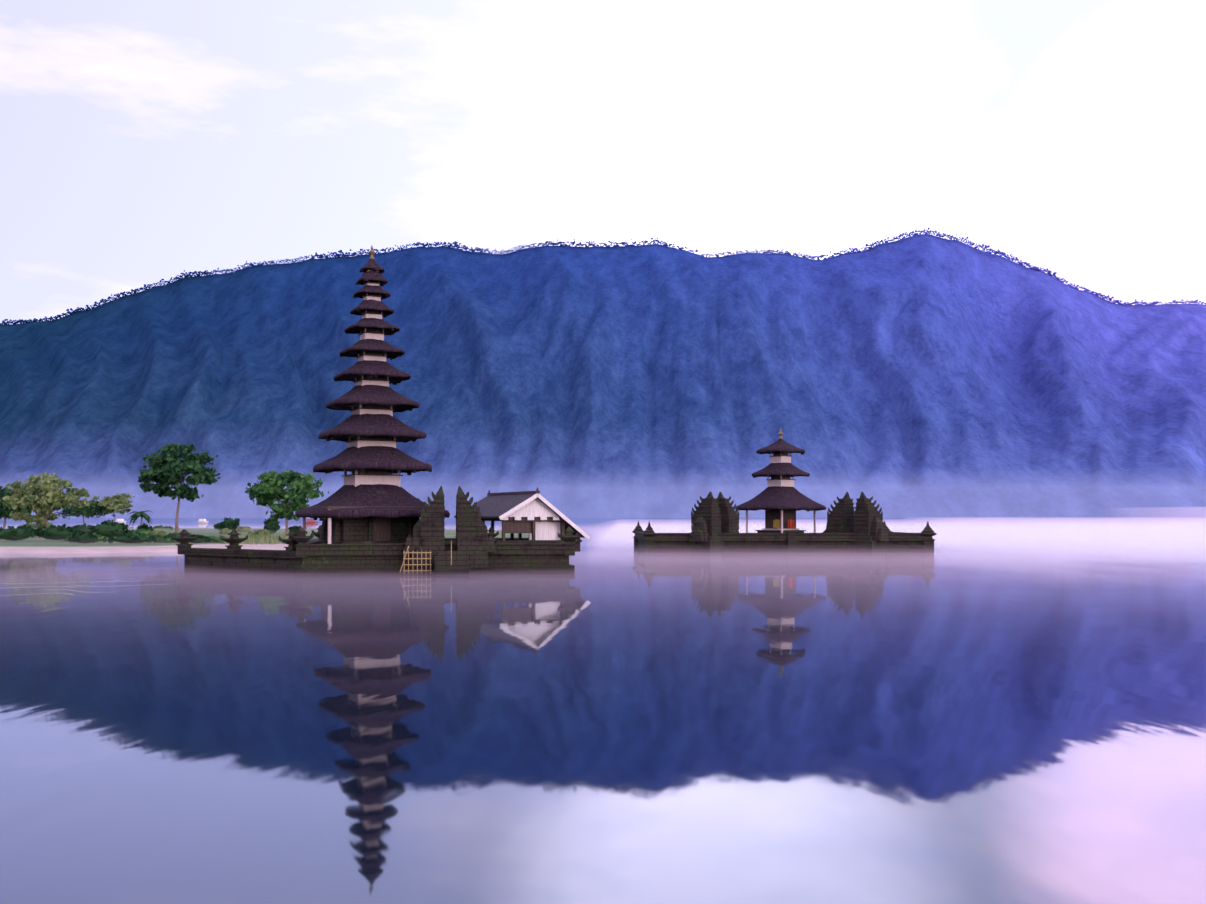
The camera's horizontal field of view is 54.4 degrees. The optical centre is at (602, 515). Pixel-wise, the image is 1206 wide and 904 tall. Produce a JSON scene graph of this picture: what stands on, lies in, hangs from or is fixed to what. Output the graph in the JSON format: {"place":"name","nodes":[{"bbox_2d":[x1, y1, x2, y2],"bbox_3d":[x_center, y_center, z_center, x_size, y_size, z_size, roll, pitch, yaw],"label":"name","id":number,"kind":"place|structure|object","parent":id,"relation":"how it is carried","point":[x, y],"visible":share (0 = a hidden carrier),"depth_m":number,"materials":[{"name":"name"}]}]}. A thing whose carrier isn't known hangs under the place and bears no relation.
{"place":"outdoors","nodes":[
{"label":"outdoors","id":0,"kind":"place"},
{"bbox_2d":[0,543,288,548],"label":"garden path","id":1,"kind":"structure","parent":0,"point":[211,545],"depth_m":91.66,"materials":[{"name":"beige stone"}]},
{"bbox_2d":[0,528,528,553],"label":"garden ground","id":2,"kind":"structure","parent":0,"point":[39,542],"depth_m":98.18,"materials":[{"name":"green plant"}]},
{"bbox_2d":[0,526,36,540],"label":"shrub","id":3,"kind":"object","parent":2,"relation":"on","point":[12,532],"visible":0.94,"depth_m":112.17,"materials":[{"name":"green plant"}]},
{"bbox_2d":[0,485,37,528],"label":"tree","id":4,"kind":"object","parent":2,"relation":"on","point":[4,509],"depth_m":185.67,"materials":[{"name":"green plant"}]},
{"bbox_2d":[20,523,35,528],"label":"shrub","id":5,"kind":"object","parent":2,"relation":"on","point":[29,524],"visible":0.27,"depth_m":158.04,"materials":[{"name":"green plant"}]},
{"bbox_2d":[0,472,95,528],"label":"tree","id":6,"kind":"object","parent":2,"relation":"on","point":[44,488],"depth_m":126.48,"materials":[{"name":"green plant"}]},
{"bbox_2d":[35,523,73,539],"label":"shrub","id":7,"kind":"object","parent":2,"relation":"on","point":[57,532],"visible":0.83,"depth_m":115.79,"materials":[{"name":"green plant"}]},
{"bbox_2d":[68,531,97,542],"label":"shrub","id":8,"kind":"object","parent":2,"relation":"on","point":[86,537],"visible":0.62,"depth_m":102.39,"materials":[{"name":"green plant"}]},
{"bbox_2d":[73,523,92,531],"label":"shrub","id":9,"kind":"object","parent":2,"relation":"on","point":[84,527],"visible":0.48,"depth_m":159.39,"materials":[{"name":"green plant"}]},
{"bbox_2d":[54,500,115,523],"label":"flat tree","id":10,"kind":"object","parent":2,"relation":"on","point":[91,509],"depth_m":223.12,"materials":[{"name":"green plant"}]},
{"bbox_2d":[64,533,107,541],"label":"shrub","id":11,"kind":"object","parent":2,"relation":"on","point":[100,538],"visible":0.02,"depth_m":105.37,"materials":[{"name":"green plant"}]},
{"bbox_2d":[89,519,129,536],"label":"shrub","id":12,"kind":"object","parent":2,"relation":"on","point":[107,528],"visible":0.98,"depth_m":124.35,"materials":[{"name":"green plant"}]},
{"bbox_2d":[93,493,134,521],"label":"frangipani","id":13,"kind":"object","parent":2,"relation":"on","point":[121,500],"depth_m":224.37,"materials":[{"name":"green plant"}]},
{"bbox_2d":[107,532,156,542],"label":"shrub","id":14,"kind":"object","parent":2,"relation":"on","point":[133,538],"visible":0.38,"depth_m":101.57,"materials":[{"name":"green plant"}]},
{"bbox_2d":[128,529,151,535],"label":"shrub","id":15,"kind":"object","parent":2,"relation":"on","point":[138,531],"visible":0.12,"depth_m":133.61,"materials":[{"name":"green plant"}]},
{"bbox_2d":[128,510,153,525],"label":"palm","id":16,"kind":"object","parent":2,"relation":"on","point":[135,516],"depth_m":224.41,"materials":[{"name":"green plant"}]},
{"bbox_2d":[137,523,153,530],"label":"shrub","id":17,"kind":"object","parent":2,"relation":"on","point":[144,526],"visible":0.58,"depth_m":143.42,"materials":[{"name":"green plant"}]},
{"bbox_2d":[147,529,168,535],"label":"shrub","id":18,"kind":"object","parent":2,"relation":"on","point":[160,532],"visible":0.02,"depth_m":131.94,"materials":[{"name":"green plant"}]},
{"bbox_2d":[152,525,173,531],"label":"shrub","id":19,"kind":"object","parent":2,"relation":"on","point":[162,527],"visible":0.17,"depth_m":172.50,"materials":[{"name":"green plant"}]},
{"bbox_2d":[152,534,179,539],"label":"shrub","id":20,"kind":"object","parent":2,"relation":"on","point":[157,536],"visible":0.21,"depth_m":109.52,"materials":[{"name":"green plant"}]},
{"bbox_2d":[156,537,178,542],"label":"shrub","id":21,"kind":"object","parent":2,"relation":"on","point":[167,540],"visible":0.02,"depth_m":104.32,"materials":[{"name":"green plant"}]},
{"bbox_2d":[138,443,220,531],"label":"tall tree","id":22,"kind":"object","parent":2,"relation":"on","point":[168,466],"depth_m":166.30,"materials":[{"name":"green plant"}]},
{"bbox_2d":[189,534,210,542],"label":"shrub","id":23,"kind":"object","parent":2,"relation":"on","point":[201,538],"visible":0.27,"depth_m":102.15,"materials":[{"name":"green plant"}]},
{"bbox_2d":[202,535,225,542],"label":"shrub","id":24,"kind":"object","parent":2,"relation":"on","point":[214,538],"depth_m":104.68,"materials":[{"name":"green plant"}]},
{"bbox_2d":[213,519,225,529],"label":"shrub","id":25,"kind":"object","parent":2,"relation":"on","point":[219,525],"visible":0.33,"depth_m":174.58,"materials":[{"name":"green plant"}]},
{"bbox_2d":[219,528,231,533],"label":"shrub","id":26,"kind":"object","parent":2,"relation":"on","point":[226,530],"depth_m":150.90,"materials":[{"name":"green plant"}]},
{"bbox_2d":[221,516,239,529],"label":"bush","id":27,"kind":"object","parent":2,"relation":"on","point":[230,523],"visible":0.88,"depth_m":155.98,"materials":[{"name":"green plant"}]},
{"bbox_2d":[236,526,250,531],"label":"shrub","id":28,"kind":"object","parent":2,"relation":"on","point":[243,529],"visible":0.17,"depth_m":170.04,"materials":[{"name":"green plant"}]},
{"bbox_2d":[223,532,288,544],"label":"grass","id":29,"kind":"structure","parent":2,"relation":"on","point":[269,537],"depth_m":102.49,"materials":[{"name":"green plant"}]},
{"bbox_2d":[248,529,271,535],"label":"shrub","id":30,"kind":"object","parent":2,"relation":"on","point":[264,531],"visible":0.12,"depth_m":135.49,"materials":[{"name":"green plant"}]},
{"bbox_2d":[263,518,279,533],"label":"bush","id":31,"kind":"object","parent":2,"relation":"on","point":[272,525],"visible":0.79,"depth_m":152.33,"materials":[{"name":"green plant"}]},
{"bbox_2d":[245,468,328,535],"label":"tree","id":32,"kind":"object","parent":2,"relation":"on","point":[275,483],"depth_m":127.85,"materials":[{"name":"green plant"}]},
{"bbox_2d":[288,525,306,533],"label":"shrub","id":33,"kind":"object","parent":2,"relation":"on","point":[294,528],"visible":0.35,"depth_m":130.69,"materials":[{"name":"green plant"}]},
{"bbox_2d":[296,259,449,520],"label":"pagoda roofs","id":34,"kind":"structure","parent":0,"point":[393,459],"depth_m":56.97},
{"bbox_2d":[481,517,579,542],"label":"pavilion posts","id":35,"kind":"object","parent":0,"point":[511,525],"visible":0.48,"depth_m":58.10,"materials":[{"name":"brown wood"}]},
{"bbox_2d":[499,493,589,539],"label":"white bale boards","id":36,"kind":"object","parent":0,"point":[532,507],"visible":0.92,"depth_m":58.24,"materials":[{"name":"white wood"}]},
{"bbox_2d":[0,518,1205,903],"bbox_3d":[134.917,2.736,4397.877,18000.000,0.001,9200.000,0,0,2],"label":"lake water","id":37,"kind":"structure","parent":0,"point":[356,802],"depth_m":14.72,"materials":[{"name":"blue liquid"}]},
{"bbox_2d":[1,579,165,595],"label":"floating weed","id":38,"kind":"object","parent":37,"relation":"on","point":[64,586],"depth_m":45.21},
{"bbox_2d":[115,519,125,522],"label":"boat","id":39,"kind":"object","parent":37,"relation":"on","point":[120,521],"visible":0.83,"depth_m":445.15,"materials":[{"name":"paint"}]},
{"bbox_2d":[197,519,208,522],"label":"boat","id":40,"kind":"object","parent":37,"relation":"on","point":[202,521],"visible":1,"depth_m":423.96,"materials":[{"name":"paint"}]},
{"bbox_2d":[306,519,317,523],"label":"boat","id":41,"kind":"object","parent":37,"relation":"on","point":[309,521],"visible":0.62,"depth_m":402.63,"materials":[{"name":"red"}]},
{"bbox_2d":[171,486,580,575],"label":"temple island wall","id":42,"kind":"structure","parent":37,"relation":"in","point":[476,548],"depth_m":54.92,"materials":[{"name":"stone"}]},
{"bbox_2d":[319,491,419,554],"bbox_3d":[-11.496,0.317,58.330,5.900,3.000,5.900,0,0,-26],"label":"meru shrine","id":43,"kind":"object","parent":42,"relation":"on","point":[351,530],"visible":0.33,"depth_m":56.53,"materials":[{"name":"brown wood"}]},
{"bbox_2d":[302,246,444,543],"bbox_3d":[-11.496,-5.814,58.330,5.700,15.362,5.700,0,0,-26],"label":"meru timber","id":44,"kind":"object","parent":42,"relation":"on","point":[381,526],"visible":0.69,"depth_m":57.65,"materials":[{"name":"beige wood"}]},
{"bbox_2d":[454,487,584,537],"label":"pavilion roof","id":45,"kind":"structure","parent":42,"relation":"on","point":[493,505],"depth_m":59.46,"materials":[{"name":"grey"}]},
{"bbox_2d":[494,538,581,551],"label":"pavilion floor","id":46,"kind":"structure","parent":42,"relation":"on","point":[527,540],"depth_m":58.49,"materials":[{"name":"grey stone"}]},
{"bbox_2d":[400,546,431,573],"bbox_3d":[-8.653,2.040,54.140,1.457,1.298,0.413,0,0,-10],"label":"bamboo fence","id":47,"kind":"object","parent":37,"relation":"in","point":[417,564],"visible":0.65,"depth_m":54.05,"materials":[{"name":"beige wood"}]},
{"bbox_2d":[632,491,936,554],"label":"temple island wall","id":48,"kind":"structure","parent":37,"relation":"on","point":[715,522],"depth_m":82.39,"materials":[{"name":"stone"}]},
{"bbox_2d":[756,530,805,532],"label":"shrine base","id":49,"kind":"object","parent":48,"relation":"on","point":[773,531],"visible":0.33,"depth_m":85.76,"materials":[{"name":"stone"}]},
{"bbox_2d":[735,439,825,510],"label":"meru roofs","id":50,"kind":"structure","parent":49,"relation":"on","point":[777,498],"depth_m":85.40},
{"bbox_2d":[773,519,779,528],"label":"yellow cloth","id":51,"kind":"object","parent":50,"relation":"attached to","point":[776,523],"visible":1,"depth_m":85.44,"materials":[{"name":"yellow fabric"}]},
{"bbox_2d":[788,519,793,528],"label":"red cloth","id":52,"kind":"object","parent":50,"relation":"attached to","point":[790,523],"visible":1,"depth_m":85.40,"materials":[{"name":"red fabric"}]},
{"bbox_2d":[0,228,1205,517],"bbox_3d":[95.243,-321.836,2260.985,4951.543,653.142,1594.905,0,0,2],"label":"mountain ridge","id":53,"kind":"structure","parent":0,"point":[924,354],"depth_m":2042.98,"materials":[{"name":"blue stone"}]},
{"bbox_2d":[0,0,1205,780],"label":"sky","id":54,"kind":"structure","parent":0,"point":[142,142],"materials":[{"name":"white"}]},
{"bbox_2d":[746,428,815,532],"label":"meru timber","id":55,"kind":"object","parent":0,"point":[783,517],"visible":0.69,"depth_m":86.20,"materials":[{"name":"beige wood"}]}
]}

